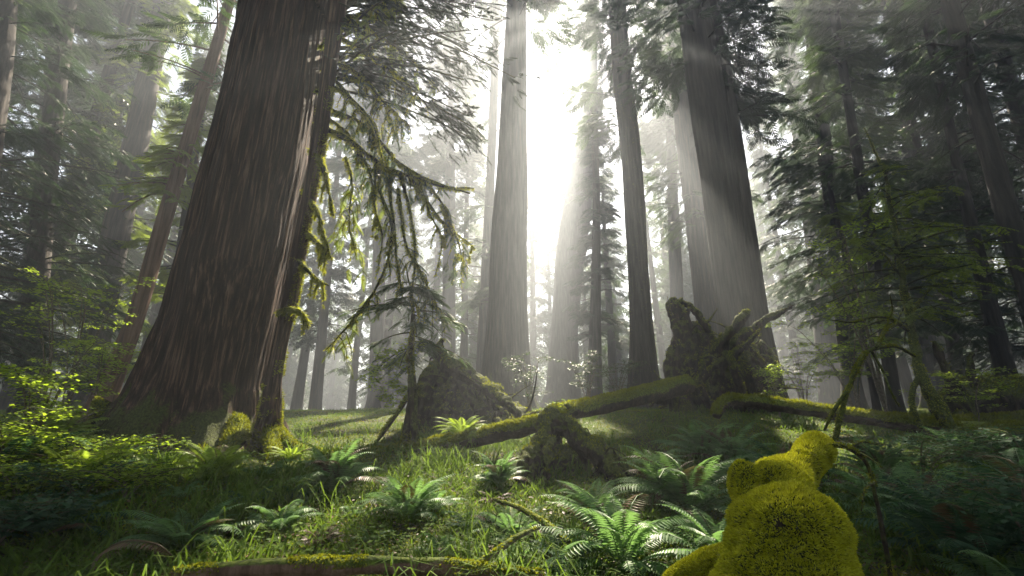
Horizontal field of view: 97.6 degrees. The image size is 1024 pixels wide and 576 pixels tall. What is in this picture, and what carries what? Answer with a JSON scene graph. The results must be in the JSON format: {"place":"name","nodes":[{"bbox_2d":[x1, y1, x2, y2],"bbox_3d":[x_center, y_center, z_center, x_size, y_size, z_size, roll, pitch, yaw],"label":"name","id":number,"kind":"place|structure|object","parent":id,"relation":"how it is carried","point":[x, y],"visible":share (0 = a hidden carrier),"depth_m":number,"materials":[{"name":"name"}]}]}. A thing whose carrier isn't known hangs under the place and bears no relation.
{"place":"outdoors","nodes":[
{"label":"outdoors","id":0,"kind":"place"},
{"bbox_2d":[0,406,1023,575],"bbox_3d":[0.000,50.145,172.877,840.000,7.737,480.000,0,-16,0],"label":"ground","id":1,"kind":"structure","parent":0,"point":[404,529],"depth_m":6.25,"materials":[{"name":"plant"}]},
{"bbox_2d":[0,431,97,490],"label":"leafy shrub","id":2,"kind":"object","parent":1,"relation":"on","point":[26,445],"visible":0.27,"depth_m":4.18,"materials":[{"name":"green plant"}]},
{"bbox_2d":[0,363,104,470],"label":"leafy sapling","id":3,"kind":"object","parent":1,"relation":"on","point":[20,378],"visible":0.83,"depth_m":4.82,"materials":[{"name":"green plant"}]},
{"bbox_2d":[0,404,104,466],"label":"leafy shrub","id":4,"kind":"object","parent":1,"relation":"on","point":[4,441],"visible":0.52,"depth_m":4.39,"materials":[{"name":"green plant"}]},
{"bbox_2d":[2,398,110,445],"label":"sword fern","id":5,"kind":"object","parent":1,"relation":"on","point":[73,422],"visible":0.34,"depth_m":7.58,"materials":[{"name":"plant"}]},
{"bbox_2d":[0,489,117,542],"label":"leafy shrub","id":6,"kind":"object","parent":1,"relation":"on","point":[39,512],"visible":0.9,"depth_m":3.38,"materials":[{"name":"green plant"}]},
{"bbox_2d":[2,444,133,491],"bbox_3d":[-4.306,1.753,4.398,1.107,0.466,1.151,6,-17,-18],"label":"sword fern","id":7,"kind":"object","parent":1,"relation":"on","point":[50,451],"visible":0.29,"depth_m":4.30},
{"bbox_2d":[0,0,140,399],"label":"tree","id":8,"kind":"object","parent":1,"relation":"on","point":[9,21],"visible":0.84,"depth_m":18.21,"materials":[{"name":"green plant"}]},
{"bbox_2d":[0,268,140,429],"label":"leafy sapling","id":9,"kind":"object","parent":1,"relation":"on","point":[48,366],"visible":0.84,"depth_m":10.44,"materials":[{"name":"plant"}]},
{"bbox_2d":[0,488,141,539],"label":"sword fern","id":10,"kind":"object","parent":1,"relation":"on","point":[39,523],"visible":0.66,"depth_m":3.47,"materials":[{"name":"green plant"}]},
{"bbox_2d":[0,449,142,505],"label":"leafy shrub","id":11,"kind":"object","parent":1,"relation":"on","point":[7,479],"visible":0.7,"depth_m":3.99,"materials":[{"name":"green plant"}]},
{"bbox_2d":[0,0,146,345],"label":"tall conifer tree","id":12,"kind":"object","parent":1,"relation":"on","point":[33,95],"visible":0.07,"depth_m":32.09,"materials":[{"name":"green plant"}]},
{"bbox_2d":[0,0,150,413],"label":"tree","id":13,"kind":"object","parent":1,"relation":"on","point":[79,20],"visible":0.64,"depth_m":21.80,"materials":[{"name":"green plant"}]},
{"bbox_2d":[0,457,172,498],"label":"leafy shrub","id":14,"kind":"object","parent":1,"relation":"on","point":[69,489],"visible":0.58,"depth_m":3.98,"materials":[{"name":"green plant"}]},
{"bbox_2d":[0,0,179,410],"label":"surrounding conifer tree","id":15,"kind":"object","parent":1,"relation":"on","point":[123,11],"visible":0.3,"depth_m":29.87,"materials":[{"name":"green plant"}]},
{"bbox_2d":[27,277,164,415],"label":"leafy sapling","id":16,"kind":"object","parent":1,"relation":"on","point":[87,327],"visible":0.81,"depth_m":13.92,"materials":[{"name":"plant"}]},
{"bbox_2d":[2,435,191,470],"bbox_3d":[-4.373,1.851,4.784,1.487,0.543,1.353,10,-19,-30],"label":"leafy shrub","id":17,"kind":"object","parent":1,"relation":"on","point":[128,443],"visible":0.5,"depth_m":4.83,"materials":[{"name":"green plant"}]},
{"bbox_2d":[54,338,140,403],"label":"leafy sapling","id":18,"kind":"object","parent":1,"relation":"on","point":[98,374],"visible":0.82,"depth_m":11.16,"materials":[{"name":"green plant"}]},
{"bbox_2d":[27,0,177,331],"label":"tall conifer tree","id":19,"kind":"object","parent":1,"relation":"on","point":[135,254],"visible":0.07,"depth_m":37.76,"materials":[{"name":"green plant"}]},
{"bbox_2d":[7,0,207,410],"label":"hazy left tree","id":20,"kind":"object","parent":1,"relation":"on","point":[138,122],"visible":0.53,"depth_m":29.43,"materials":[{"name":"grey plant"}]},
{"bbox_2d":[51,460,201,497],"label":"leafy shrub","id":21,"kind":"object","parent":1,"relation":"on","point":[117,473],"visible":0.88,"depth_m":4.20,"materials":[{"name":"green plant"}]},
{"bbox_2d":[78,39,226,382],"bbox_3d":[-16.534,-3.861,23.486,5.909,20.725,6.013,-16,-23,42],"label":"bright left tree","id":22,"kind":"object","parent":1,"relation":"on","point":[198,62],"visible":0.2,"depth_m":23.40,"materials":[{"name":"grey plant"}]},
{"bbox_2d":[80,0,237,422],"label":"thin red tree","id":23,"kind":"object","parent":1,"relation":"on","point":[178,164],"visible":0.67,"depth_m":16.84,"materials":[{"name":"brown plant"}]},
{"bbox_2d":[113,28,232,350],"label":"conifer tree","id":24,"kind":"object","parent":1,"relation":"on","point":[155,308],"visible":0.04,"depth_m":42.84,"materials":[{"name":"brown plant"}]},
{"bbox_2d":[104,496,273,551],"bbox_3d":[-2.570,1.935,3.633,1.150,0.355,0.948,9,-19,-27],"label":"sword fern","id":25,"kind":"object","parent":1,"relation":"on","point":[164,528],"visible":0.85,"depth_m":3.50,"materials":[{"name":"plant"}]},
{"bbox_2d":[161,441,268,481],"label":"sword fern","id":26,"kind":"object","parent":1,"relation":"on","point":[221,459],"visible":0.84,"depth_m":5.15,"materials":[{"name":"plant"}]},
{"bbox_2d":[239,499,323,536],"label":"sword fern","id":27,"kind":"object","parent":1,"relation":"on","point":[293,514],"visible":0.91,"depth_m":4.01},
{"bbox_2d":[82,0,543,461],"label":"giant cedar tree","id":28,"kind":"object","parent":1,"relation":"on","point":[209,366],"visible":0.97,"depth_m":9.79,"materials":[{"name":"brown plant"}]},
{"bbox_2d":[288,178,342,409],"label":"conifer tree","id":29,"kind":"object","parent":1,"relation":"on","point":[297,401],"visible":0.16,"depth_m":57.37,"materials":[{"name":"grey plant"}]},
{"bbox_2d":[289,81,363,409],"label":"conifer tree","id":30,"kind":"object","parent":1,"relation":"on","point":[323,323],"visible":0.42,"depth_m":45.55,"materials":[{"name":"grey plant"}]},
{"bbox_2d":[285,437,384,492],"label":"sword fern","id":31,"kind":"object","parent":1,"relation":"on","point":[344,465],"visible":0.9,"depth_m":5.12,"materials":[{"name":"plant"}]},
{"bbox_2d":[324,127,387,409],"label":"conifer tree","id":32,"kind":"object","parent":1,"relation":"on","point":[354,364],"visible":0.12,"depth_m":62.78,"materials":[{"name":"grey plant"}]},
{"bbox_2d":[317,2,435,408],"bbox_3d":[-12.268,-11.168,41.534,10.259,44.404,11.266,0,-16,0],"label":"tall conifer tree","id":33,"kind":"object","parent":1,"relation":"on","point":[376,334],"visible":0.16,"depth_m":39.80,"materials":[{"name":"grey plant"}]},
{"bbox_2d":[352,139,435,407],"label":"conifer tree","id":34,"kind":"object","parent":1,"relation":"on","point":[390,318],"visible":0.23,"depth_m":51.73,"materials":[{"name":"green plant"}]},
{"bbox_2d":[336,271,473,440],"bbox_3d":[-2.201,1.400,9.342,2.895,3.811,2.372,0,-16,0],"label":"hemlock sapling","id":35,"kind":"object","parent":1,"relation":"on","point":[427,345],"visible":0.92,"depth_m":9.18,"materials":[{"name":"green plant"}]},
{"bbox_2d":[347,474,466,520],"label":"sword fern","id":36,"kind":"object","parent":1,"relation":"on","point":[403,499],"visible":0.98,"depth_m":4.39,"materials":[{"name":"plant"}]},
{"bbox_2d":[399,326,418,450],"bbox_3d":[-1.869,1.911,8.602,0.494,2.446,0.357,0,-16,0],"label":"trunk","id":37,"kind":"object","parent":1,"relation":"on","point":[409,428],"visible":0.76,"depth_m":8.43,"materials":[{"name":"brown wood"}]},
{"bbox_2d":[405,137,462,363],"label":"conifer tree","id":38,"kind":"object","parent":1,"relation":"on","point":[434,251],"visible":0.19,"depth_m":59.04,"materials":[{"name":"grey plant"}]},
{"bbox_2d":[332,413,537,452],"bbox_3d":[-1.608,2.697,8.087,4.802,0.821,0.630,-7,-18,24],"label":"fallen log","id":39,"kind":"object","parent":1,"relation":"on","point":[508,429],"visible":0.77,"depth_m":7.55,"materials":[{"name":"green plant"}]},
{"bbox_2d":[402,20,487,354],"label":"tall conifer tree","id":40,"kind":"object","parent":1,"relation":"on","point":[439,163],"visible":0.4,"depth_m":45.87,"materials":[{"name":"grey plant"}]},
{"bbox_2d":[422,75,486,363],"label":"conifer tree","id":41,"kind":"object","parent":1,"relation":"on","point":[466,321],"visible":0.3,"depth_m":46.52,"materials":[{"name":"grey plant"}]},
{"bbox_2d":[417,338,541,430],"bbox_3d":[-0.377,2.967,11.926,5.679,3.615,3.255,-15,-22,41],"label":"root mound","id":42,"kind":"object","parent":1,"relation":"on","point":[450,388],"visible":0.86,"depth_m":11.96,"materials":[{"name":"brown wood"}]},
{"bbox_2d":[429,0,532,373],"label":"pale companion tree","id":43,"kind":"object","parent":1,"relation":"on","point":[480,300],"visible":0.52,"depth_m":37.49,"materials":[{"name":"grey plant"}]},
{"bbox_2d":[0,409,979,575],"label":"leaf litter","id":44,"kind":"object","parent":1,"relation":"on","point":[863,564],"visible":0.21,"depth_m":4.00,"materials":[{"name":"plant"}]},
{"bbox_2d":[468,450,533,486],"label":"sword fern","id":45,"kind":"object","parent":1,"relation":"on","point":[500,471],"visible":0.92,"depth_m":5.69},
{"bbox_2d":[421,0,597,409],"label":"central redwood tree","id":46,"kind":"object","parent":1,"relation":"on","point":[507,333],"visible":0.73,"depth_m":23.59,"materials":[{"name":"grey plant"}]},
{"bbox_2d":[0,406,1020,575],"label":"ground cover","id":47,"kind":"object","parent":1,"relation":"on","point":[868,560],"visible":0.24,"depth_m":3.76,"materials":[{"name":"green plant"}]},
{"bbox_2d":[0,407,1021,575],"bbox_3d":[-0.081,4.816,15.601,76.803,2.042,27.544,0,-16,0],"label":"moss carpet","id":48,"kind":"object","parent":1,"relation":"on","point":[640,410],"visible":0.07,"depth_m":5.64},
{"bbox_2d":[0,405,1023,575],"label":"tall grass","id":49,"kind":"structure","parent":1,"relation":"on","point":[519,560],"depth_m":4.00,"materials":[{"name":"plant"}]},
{"bbox_2d":[168,553,545,575],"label":"fallen log","id":50,"kind":"object","parent":49,"relation":"on","point":[322,564],"visible":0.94,"depth_m":2.85,"materials":[{"name":"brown plant"}]},
{"bbox_2d":[0,169,1023,409],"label":"distant forest","id":51,"kind":"object","parent":1,"relation":"on","point":[343,388],"visible":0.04,"depth_m":71.50,"materials":[{"name":"grey plant"}]},
{"bbox_2d":[461,503,566,540],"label":"sword fern","id":52,"kind":"object","parent":1,"relation":"on","point":[502,523],"visible":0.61,"depth_m":4.03,"materials":[{"name":"plant"}]},
{"bbox_2d":[527,151,554,403],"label":"conifer tree","id":53,"kind":"object","parent":1,"relation":"on","point":[534,231],"visible":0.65,"depth_m":63.02,"materials":[{"name":"grey plant"}]},
{"bbox_2d":[539,0,614,408],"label":"leaning hazy tree","id":54,"kind":"object","parent":1,"relation":"on","point":[560,380],"visible":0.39,"depth_m":53.25,"materials":[{"name":"grey plant"}]},
{"bbox_2d":[511,402,647,486],"bbox_3d":[0.897,2.469,6.485,1.978,1.636,1.617,0,-16,0],"label":"root wad","id":55,"kind":"object","parent":1,"relation":"on","point":[554,425],"visible":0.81,"depth_m":6.43,"materials":[{"name":"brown wood"}]},
{"bbox_2d":[535,478,634,511],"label":"sword fern","id":56,"kind":"object","parent":1,"relation":"on","point":[601,499],"visible":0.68,"depth_m":4.94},
{"bbox_2d":[561,87,628,396],"bbox_3d":[6.927,-4.422,36.689,5.940,28.776,5.700,0,-16,0],"label":"slim grey tree","id":57,"kind":"object","parent":1,"relation":"on","point":[593,317],"visible":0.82,"depth_m":36.17,"materials":[{"name":"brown plant"}]},
{"bbox_2d":[578,174,629,391],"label":"conifer tree","id":58,"kind":"object","parent":1,"relation":"on","point":[614,342],"visible":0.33,"depth_m":59.42,"materials":[{"name":"green plant"}]},
{"bbox_2d":[539,484,695,575],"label":"sword fern","id":59,"kind":"object","parent":1,"relation":"on","point":[646,537],"visible":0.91,"depth_m":3.25,"materials":[{"name":"plant"}]},
{"bbox_2d":[558,0,682,408],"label":"tree","id":60,"kind":"object","parent":1,"relation":"on","point":[642,347],"visible":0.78,"depth_m":28.56,"materials":[{"name":"grey plant"}]},
{"bbox_2d":[548,374,695,418],"bbox_3d":[2.604,2.412,10.134,4.966,1.224,0.639,13,-21,-36],"label":"fallen log","id":61,"kind":"object","parent":1,"relation":"on","point":[665,388],"visible":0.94,"depth_m":10.05,"materials":[{"name":"green plant"}]},
{"bbox_2d":[619,108,690,377],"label":"conifer tree","id":62,"kind":"object","parent":1,"relation":"on","point":[658,325],"visible":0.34,"depth_m":54.90,"materials":[{"name":"grey plant"}]},
{"bbox_2d":[637,22,682,337],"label":"tall conifer tree","id":63,"kind":"object","parent":1,"relation":"on","point":[656,134],"visible":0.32,"depth_m":45.53,"materials":[{"name":"grey plant"}]},
{"bbox_2d":[613,449,712,508],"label":"sword fern","id":64,"kind":"object","parent":1,"relation":"on","point":[649,474],"visible":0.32,"depth_m":5.12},
{"bbox_2d":[635,500,726,547],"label":"sword fern","id":65,"kind":"object","parent":1,"relation":"on","point":[710,532],"visible":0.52,"depth_m":3.77,"materials":[{"name":"plant"}]},
{"bbox_2d":[608,451,755,515],"bbox_3d":[1.852,2.099,4.824,1.660,0.699,1.726,6,-17,-18],"label":"sword fern","id":66,"kind":"object","parent":1,"relation":"on","point":[698,493],"visible":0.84,"depth_m":4.68,"materials":[{"name":"plant"}]},
{"bbox_2d":[601,0,777,335],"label":"dark double tree","id":67,"kind":"object","parent":1,"relation":"on","point":[706,83],"visible":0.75,"depth_m":21.88,"materials":[{"name":"grey plant"}]},
{"bbox_2d":[643,1,762,337],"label":"pale stripe tree","id":68,"kind":"object","parent":1,"relation":"on","point":[685,159],"visible":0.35,"depth_m":33.12,"materials":[{"name":"grey plant"}]},
{"bbox_2d":[647,420,761,461],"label":"sword fern","id":69,"kind":"object","parent":1,"relation":"on","point":[693,438],"visible":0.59,"depth_m":7.65,"materials":[{"name":"plant"}]},
{"bbox_2d":[648,297,804,414],"bbox_3d":[6.112,2.559,13.750,4.814,4.758,3.540,0,-16,0],"label":"shattered stump","id":70,"kind":"object","parent":1,"relation":"on","point":[706,359],"visible":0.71,"depth_m":13.16,"materials":[{"name":"brown wood"}]},
{"bbox_2d":[683,419,782,462],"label":"sword fern","id":71,"kind":"object","parent":1,"relation":"on","point":[730,445],"visible":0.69,"depth_m":7.06,"materials":[{"name":"plant"}]},
{"bbox_2d":[677,0,828,398],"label":"dark double tree","id":72,"kind":"object","parent":1,"relation":"on","point":[752,110],"visible":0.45,"depth_m":22.91,"materials":[{"name":"grey plant"}]},
{"bbox_2d":[661,430,864,575],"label":"mossy stump","id":73,"kind":"object","parent":1,"relation":"on","point":[783,516],"visible":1,"depth_m":1.99,"materials":[{"name":"plant"}]},
{"bbox_2d":[832,439,894,575],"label":"dead branch","id":74,"kind":"object","parent":73,"relation":"on","point":[872,483],"visible":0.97,"depth_m":2.64,"materials":[{"name":"brown wood"}]},
{"bbox_2d":[823,294,917,441],"bbox_3d":[2.930,0.621,3.732,1.929,1.316,0.374,12,-21,-36],"label":"dead branch","id":75,"kind":"object","parent":73,"relation":"on","point":[842,400],"visible":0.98,"depth_m":3.48,"materials":[{"name":"wood"}]},
{"bbox_2d":[744,91,816,400],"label":"conifer tree","id":76,"kind":"object","parent":1,"relation":"on","point":[761,187],"visible":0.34,"depth_m":50.57,"materials":[{"name":"grey plant"}]},
{"bbox_2d":[753,0,865,404],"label":"pale backlit tree","id":77,"kind":"object","parent":1,"relation":"on","point":[829,391],"visible":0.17,"depth_m":38.33,"materials":[{"name":"grey plant"}]},
{"bbox_2d":[772,347,846,399],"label":"vine maple","id":78,"kind":"object","parent":1,"relation":"on","point":[809,368],"visible":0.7,"depth_m":17.48,"materials":[{"name":"plant"}]},
{"bbox_2d":[765,312,907,407],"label":"vine maple","id":79,"kind":"object","parent":1,"relation":"on","point":[846,374],"visible":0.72,"depth_m":12.99,"materials":[{"name":"plant"}]},
{"bbox_2d":[801,218,904,411],"bbox_3d":[9.575,1.006,12.402,2.328,5.401,4.479,-8,-18,26],"label":"vine maple","id":80,"kind":"object","parent":1,"relation":"on","point":[878,382],"visible":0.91,"depth_m":12.25,"materials":[{"name":"plant"}]},
{"bbox_2d":[748,0,963,409],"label":"hemlock tree","id":81,"kind":"object","parent":1,"relation":"on","point":[793,165],"visible":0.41,"depth_m":27.28,"materials":[{"name":"green plant"}]},
{"bbox_2d":[815,183,903,410],"bbox_3d":[13.589,0.283,17.757,2.553,9.857,2.523,12,-20,-36],"label":"thin snag tree","id":82,"kind":"object","parent":1,"relation":"on","point":[835,215],"visible":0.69,"depth_m":17.93,"materials":[{"name":"green plant"}]},
{"bbox_2d":[709,391,1023,444],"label":"fallen log","id":83,"kind":"object","parent":1,"relation":"on","point":[902,421],"visible":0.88,"depth_m":9.24,"materials":[{"name":"green plant"}]},
{"bbox_2d":[767,0,979,412],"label":"hemlock tree","id":84,"kind":"object","parent":1,"relation":"on","point":[829,49],"visible":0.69,"depth_m":23.25,"materials":[{"name":"green plant"}]},
{"bbox_2d":[819,455,940,510],"bbox_3d":[3.963,2.169,4.845,1.168,0.700,1.182,10,-19,-30],"label":"sword fern","id":85,"kind":"object","parent":1,"relation":"on","point":[844,496],"visible":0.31,"depth_m":4.82,"materials":[{"name":"plant"}]},
{"bbox_2d":[833,429,935,482],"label":"sword fern","id":86,"kind":"object","parent":1,"relation":"on","point":[882,459],"visible":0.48,"depth_m":6.09,"materials":[{"name":"plant"}]},
{"bbox_2d":[798,430,1015,475],"bbox_3d":[5.489,2.339,6.160,2.324,0.712,1.808,-6,-18,21],"label":"leafy shrub","id":87,"kind":"object","parent":1,"relation":"on","point":[941,455],"visible":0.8,"depth_m":6.03,"materials":[{"name":"green plant"}]},
{"bbox_2d":[829,24,993,393],"bbox_3d":[30.177,-9.973,35.961,7.720,39.209,8.088,-11,-20,32],"label":"surrounding conifer tree","id":88,"kind":"object","parent":1,"relation":"on","point":[934,338],"visible":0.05,"depth_m":33.22,"materials":[{"name":"green plant"}]},
{"bbox_2d":[837,2,986,408],"bbox_3d":[29.775,-12.658,34.656,11.336,43.477,12.837,-11,-20,33],"label":"tall conifer tree","id":89,"kind":"object","parent":1,"relation":"on","point":[927,359],"visible":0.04,"depth_m":30.28,"materials":[{"name":"green plant"}]},
{"bbox_2d":[834,459,999,534],"bbox_3d":[3.847,1.976,4.171,1.550,0.652,1.611,-5,-17,17],"label":"sword fern","id":90,"kind":"object","parent":1,"relation":"on","point":[885,497],"visible":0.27,"depth_m":4.33,"materials":[{"name":"plant"}]},
{"bbox_2d":[826,128,1023,438],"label":"leaning sapling","id":91,"kind":"object","parent":1,"relation":"on","point":[937,405],"visible":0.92,"depth_m":10.53,"materials":[{"name":"green plant"}]},
{"bbox_2d":[845,0,1023,375],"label":"hemlock tree","id":92,"kind":"object","parent":1,"relation":"on","point":[955,336],"visible":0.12,"depth_m":25.73,"materials":[{"name":"green plant"}]},
{"bbox_2d":[851,478,1023,575],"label":"sword fern","id":93,"kind":"object","parent":1,"relation":"on","point":[939,520],"visible":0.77,"depth_m":3.22,"materials":[{"name":"green plant"}]},
{"bbox_2d":[862,0,1023,314],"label":"thick tree","id":94,"kind":"object","parent":1,"relation":"on","point":[996,173],"visible":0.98,"depth_m":15.52,"materials":[{"name":"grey plant"}]},
{"bbox_2d":[871,0,1023,377],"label":"slender tree","id":95,"kind":"object","parent":1,"relation":"on","point":[994,332],"visible":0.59,"depth_m":17.91,"materials":[{"name":"green plant"}]},
{"bbox_2d":[871,0,1023,327],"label":"surrounding conifer tree","id":96,"kind":"object","parent":1,"relation":"on","point":[899,81],"visible":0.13,"depth_m":24.52,"materials":[{"name":"green plant"}]},
{"bbox_2d":[882,466,1023,556],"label":"leafy shrub","id":97,"kind":"object","parent":1,"relation":"on","point":[1003,490],"visible":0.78,"depth_m":3.34,"materials":[{"name":"green plant"}]},
{"bbox_2d":[893,2,1023,374],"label":"hemlock tree","id":98,"kind":"object","parent":1,"relation":"on","point":[1018,350],"visible":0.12,"depth_m":22.56,"materials":[{"name":"green plant"}]},
{"bbox_2d":[896,424,1023,463],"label":"leafy shrub","id":99,"kind":"object","parent":1,"relation":"on","point":[963,433],"visible":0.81,"depth_m":5.89,"materials":[{"name":"green plant"}]},
{"bbox_2d":[899,366,1023,421],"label":"vine maple","id":100,"kind":"object","parent":1,"relation":"on","point":[963,397],"visible":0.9,"depth_m":11.38,"materials":[{"name":"plant"}]},
{"bbox_2d":[912,544,1023,575],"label":"sword fern","id":101,"kind":"object","parent":1,"relation":"on","point":[980,561],"visible":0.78,"depth_m":3.04,"materials":[{"name":"plant"}]},
{"bbox_2d":[928,341,1023,415],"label":"dark stump","id":102,"kind":"object","parent":1,"relation":"on","point":[1013,398],"visible":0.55,"depth_m":12.16,"materials":[{"name":"brown wood"}]},
{"bbox_2d":[930,0,1023,298],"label":"edge tree","id":103,"kind":"object","parent":1,"relation":"on","point":[1014,114],"visible":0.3,"depth_m":18.61,"materials":[{"name":"green plant"}]},
{"bbox_2d":[932,447,1023,492],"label":"sword fern","id":104,"kind":"object","parent":1,"relation":"on","point":[1002,465],"visible":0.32,"depth_m":4.84,"materials":[{"name":"green plant"}]},
{"bbox_2d":[974,0,1023,108],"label":"surrounding conifer tree","id":105,"kind":"object","parent":1,"relation":"on","point":[1015,19],"visible":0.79,"depth_m":15.71,"materials":[{"name":"green plant"}]},
{"bbox_2d":[0,0,1023,409],"label":"sky","id":106,"kind":"structure","parent":0,"point":[548,127],"materials":[{"name":"white"}]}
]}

